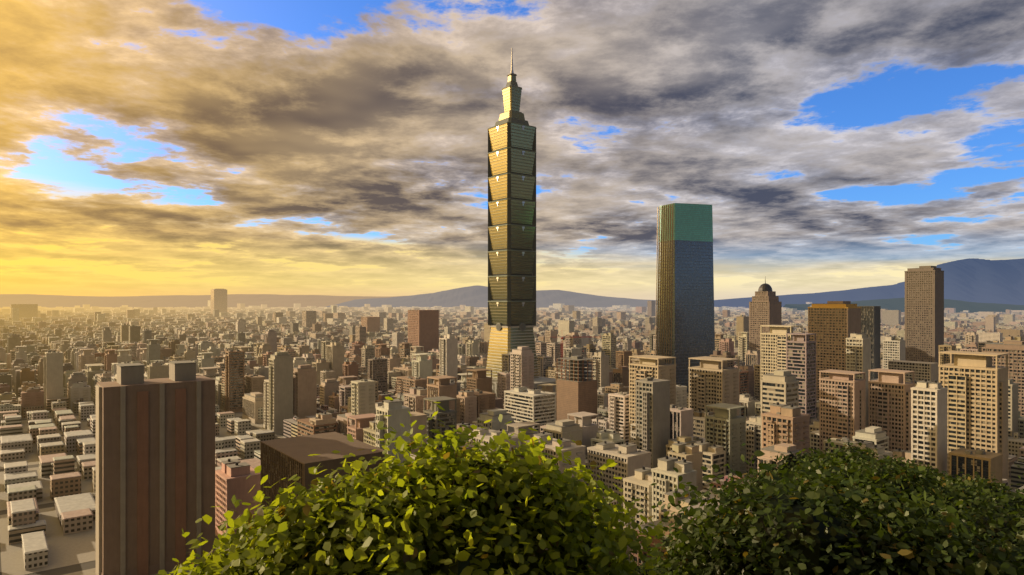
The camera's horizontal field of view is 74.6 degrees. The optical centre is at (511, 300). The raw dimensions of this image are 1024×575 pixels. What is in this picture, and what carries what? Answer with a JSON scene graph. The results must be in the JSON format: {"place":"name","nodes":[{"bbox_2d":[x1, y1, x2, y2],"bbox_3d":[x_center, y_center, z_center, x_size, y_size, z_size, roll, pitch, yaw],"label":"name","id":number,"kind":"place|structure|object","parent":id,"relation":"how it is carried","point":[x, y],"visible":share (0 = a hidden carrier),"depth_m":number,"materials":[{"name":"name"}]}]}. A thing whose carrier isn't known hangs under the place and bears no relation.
{"place":"outdoors","nodes":[
{"label":"outdoors","id":0,"kind":"place"},
{"bbox_2d":[11,304,37,320],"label":"building","id":1,"kind":"structure","parent":0,"point":[30,311],"depth_m":4156.66,"materials":[{"name":"beige concrete"}]},
{"bbox_2d":[0,342,282,574],"bbox_3d":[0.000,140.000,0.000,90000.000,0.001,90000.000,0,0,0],"label":"ground","id":2,"kind":"structure","parent":0,"point":[74,568],"depth_m":354.85,"materials":[{"name":"concrete"}]},
{"bbox_2d":[96,360,214,574],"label":"apartment","id":3,"kind":"structure","parent":2,"relation":"on","point":[155,466],"depth_m":343.70,"materials":[{"name":"brown concrete"}]},
{"bbox_2d":[211,289,226,313],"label":"building","id":4,"kind":"structure","parent":2,"relation":"on","point":[219,299],"depth_m":5165.73,"materials":[{"name":"beige concrete"}]},
{"bbox_2d":[215,459,260,538],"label":"pink block","id":5,"kind":"structure","parent":2,"relation":"on","point":[231,476],"depth_m":391.88,"materials":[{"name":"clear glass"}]},
{"bbox_2d":[260,432,386,521],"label":"dark office","id":6,"kind":"structure","parent":2,"relation":"on","point":[282,458],"depth_m":319.94,"materials":[{"name":"brown concrete"}]},
{"bbox_2d":[326,285,655,307],"bbox_3d":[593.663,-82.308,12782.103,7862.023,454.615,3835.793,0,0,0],"label":"mountain","id":7,"kind":"structure","parent":2,"relation":"on","point":[476,296],"depth_m":12725.86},
{"bbox_2d":[466,426,520,464],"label":"apartments","id":8,"kind":"structure","parent":2,"relation":"on","point":[491,433],"depth_m":463.15,"materials":[{"name":"beige concrete"}]},
{"bbox_2d":[0,392,1015,574],"bbox_3d":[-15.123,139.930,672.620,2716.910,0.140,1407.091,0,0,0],"label":"pavements","id":9,"kind":"structure","parent":2,"relation":"on","point":[71,549],"depth_m":398.03,"materials":[{"name":"grey concrete"}]},
{"bbox_2d":[0,327,1023,573],"bbox_3d":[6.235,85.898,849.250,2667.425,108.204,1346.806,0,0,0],"label":"city buildings","id":10,"kind":"structure","parent":2,"relation":"on","point":[284,381],"depth_m":679.77,"materials":[{"name":"beige concrete"}]},
{"bbox_2d":[0,300,1023,569],"bbox_3d":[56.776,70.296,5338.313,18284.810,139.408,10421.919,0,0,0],"label":"city fabric","id":11,"kind":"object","parent":2,"relation":"on","point":[52,328],"visible":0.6,"depth_m":2030.83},
{"bbox_2d":[486,52,555,395],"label":"skyscraper","id":12,"kind":"structure","parent":2,"relation":"on","point":[512,227],"depth_m":963.18,"materials":[{"name":"green glass"}]},
{"bbox_2d":[504,385,555,430],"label":"white office","id":13,"kind":"structure","parent":2,"relation":"on","point":[523,404],"depth_m":627.07,"materials":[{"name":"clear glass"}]},
{"bbox_2d":[523,432,585,485],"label":"apartments","id":14,"kind":"structure","parent":2,"relation":"on","point":[577,451],"depth_m":458.39,"materials":[{"name":"beige concrete"}]},
{"bbox_2d":[549,331,600,376],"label":"tower crane","id":15,"kind":"object","parent":2,"relation":"on","point":[563,338],"visible":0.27,"depth_m":711.75,"materials":[{"name":"metal"}]},
{"bbox_2d":[557,356,596,422],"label":"construction tower","id":16,"kind":"structure","parent":2,"relation":"on","point":[577,390],"depth_m":691.21,"materials":[{"name":"concrete"}]},
{"bbox_2d":[587,441,650,505],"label":"apartments","id":17,"kind":"structure","parent":2,"relation":"on","point":[629,458],"depth_m":460.64,"materials":[{"name":"beige concrete"}]},
{"bbox_2d":[629,355,675,442],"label":"beige tower","id":18,"kind":"structure","parent":2,"relation":"on","point":[654,366],"depth_m":593.87,"materials":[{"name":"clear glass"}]},
{"bbox_2d":[655,203,714,393],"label":"skyscraper","id":19,"kind":"structure","parent":2,"relation":"on","point":[685,328],"depth_m":913.46,"materials":[{"name":"blue glass"}]},
{"bbox_2d":[688,356,739,415],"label":"beige tower","id":20,"kind":"structure","parent":2,"relation":"on","point":[713,380],"depth_m":590.86,"materials":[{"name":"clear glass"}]},
{"bbox_2d":[749,279,781,350],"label":"dome tower","id":21,"kind":"structure","parent":2,"relation":"on","point":[765,306],"depth_m":1239.68,"materials":[{"name":"brown concrete"}]},
{"bbox_2d":[760,325,802,399],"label":"cream tower","id":22,"kind":"structure","parent":2,"relation":"on","point":[772,350],"depth_m":695.76,"materials":[{"name":"beige concrete"}]},
{"bbox_2d":[808,301,860,400],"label":"building","id":23,"kind":"structure","parent":2,"relation":"on","point":[832,325],"depth_m":787.88,"materials":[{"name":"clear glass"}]},
{"bbox_2d":[819,369,865,452],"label":"brown tower","id":24,"kind":"structure","parent":2,"relation":"on","point":[841,403],"depth_m":541.97,"materials":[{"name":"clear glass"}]},
{"bbox_2d":[714,258,1023,307],"bbox_3d":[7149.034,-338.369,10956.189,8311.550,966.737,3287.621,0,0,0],"label":"mountain","id":25,"kind":"structure","parent":2,"relation":"on","point":[977,280],"depth_m":11249.35,"materials":[{"name":"blue"}]},
{"bbox_2d":[857,306,880,378],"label":"high-rise building","id":26,"kind":"structure","parent":2,"relation":"on","point":[871,322],"depth_m":939.57,"materials":[{"name":"glass"}]},
{"bbox_2d":[868,368,914,455],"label":"brown tower","id":27,"kind":"structure","parent":2,"relation":"on","point":[889,401],"depth_m":541.46,"materials":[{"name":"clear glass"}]},
{"bbox_2d":[883,335,905,368],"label":"white tower","id":28,"kind":"structure","parent":2,"relation":"on","point":[893,347],"depth_m":894.79,"materials":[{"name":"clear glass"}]},
{"bbox_2d":[888,360,938,381],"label":"gate building","id":29,"kind":"structure","parent":2,"relation":"on","point":[928,371],"depth_m":786.76,"materials":[{"name":"brown concrete"}]},
{"bbox_2d":[904,266,943,362],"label":"skyscraper","id":30,"kind":"structure","parent":2,"relation":"on","point":[924,312],"depth_m":987.48,"materials":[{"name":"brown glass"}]},
{"bbox_2d":[938,350,1008,478],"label":"beige tower","id":31,"kind":"structure","parent":2,"relation":"on","point":[975,384],"depth_m":480.40,"materials":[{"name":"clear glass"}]},
{"bbox_2d":[981,340,1023,415],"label":"apartment building","id":32,"kind":"structure","parent":2,"relation":"on","point":[1014,350],"depth_m":685.71,"materials":[{"name":"beige concrete"}]},
{"bbox_2d":[0,294,399,307],"bbox_3d":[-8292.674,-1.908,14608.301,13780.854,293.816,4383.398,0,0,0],"label":"mountain","id":33,"kind":"structure","parent":0,"point":[173,301],"depth_m":14657.05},
{"bbox_2d":[302,311,315,328],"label":"building","id":34,"kind":"structure","parent":0,"point":[308,319],"depth_m":2981.26,"materials":[{"name":"beige concrete"}]},
{"bbox_2d":[361,317,379,332],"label":"building","id":35,"kind":"structure","parent":0,"point":[371,324],"depth_m":2380.51,"materials":[{"name":"brown concrete"}]},
{"bbox_2d":[408,310,438,352],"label":"brown tower","id":36,"kind":"structure","parent":0,"point":[423,328],"depth_m":1480.99,"materials":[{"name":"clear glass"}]},
{"bbox_2d":[0,0,1023,299],"label":"sky","id":37,"kind":"structure","parent":0,"point":[148,147],"materials":[{"name":"grey"}]},
{"bbox_2d":[784,298,1023,312],"bbox_3d":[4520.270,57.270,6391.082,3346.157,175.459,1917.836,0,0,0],"label":"hill","id":38,"kind":"structure","parent":0,"point":[899,304],"depth_m":6599.64,"materials":[{"name":"blue"}]},
{"bbox_3d":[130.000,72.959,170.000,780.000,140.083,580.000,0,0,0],"label":"hill terrain","id":39,"kind":"structure","parent":0,"visible":0},
{"bbox_2d":[155,397,687,574],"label":"broadleaf tree","id":40,"kind":"object","parent":39,"relation":"on","point":[458,513],"visible":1,"depth_m":15.62,"materials":[{"name":"green plant"}]},
{"bbox_2d":[658,560,705,574],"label":"hill tree","id":41,"kind":"object","parent":39,"relation":"on","point":[668,573],"visible":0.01,"depth_m":49.22,"materials":[{"name":"green plant"}]},
{"bbox_2d":[612,449,1023,571],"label":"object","id":42,"kind":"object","parent":39,"relation":"on","point":[977,485],"depth_m":81.43,"materials":[{"name":"green plant"}]},
{"bbox_2d":[616,442,1023,574],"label":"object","id":43,"kind":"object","parent":39,"relation":"on","point":[788,459],"depth_m":122.15,"materials":[{"name":"green plant"}]},
{"bbox_2d":[622,440,1023,574],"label":"hill tree","id":44,"kind":"object","parent":39,"relation":"on","point":[801,531],"visible":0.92,"depth_m":19.24,"materials":[{"name":"green plant"}]},
{"bbox_2d":[641,442,1011,572],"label":"forest hill","id":45,"kind":"structure","parent":39,"relation":"on","point":[891,462],"depth_m":156.78,"materials":[{"name":"green plant"}]},
{"bbox_2d":[747,438,978,523],"bbox_3d":[21.618,17.315,43.383,12.230,17.276,11.273,0,0,0],"label":"hill tree","id":46,"kind":"object","parent":39,"relation":"on","point":[914,475],"visible":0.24,"depth_m":41.06,"materials":[{"name":"green plant"}]},
{"bbox_2d":[751,474,1023,574],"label":"hill tree","id":47,"kind":"object","parent":39,"relation":"on","point":[981,566],"visible":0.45,"depth_m":18.43,"materials":[{"name":"green plant"}]},
{"bbox_2d":[887,471,1006,525],"bbox_3d":[36.523,22.738,57.172,9.881,17.356,14.129,0,0,29],"label":"bush","id":48,"kind":"object","parent":39,"relation":"on","point":[964,494],"visible":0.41,"depth_m":53.81,"materials":[{"name":"green plant"}]},
{"bbox_2d":[932,466,1023,561],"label":"bush","id":49,"kind":"object","parent":39,"relation":"on","point":[983,522],"visible":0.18,"depth_m":41.14,"materials":[{"name":"green plant"}]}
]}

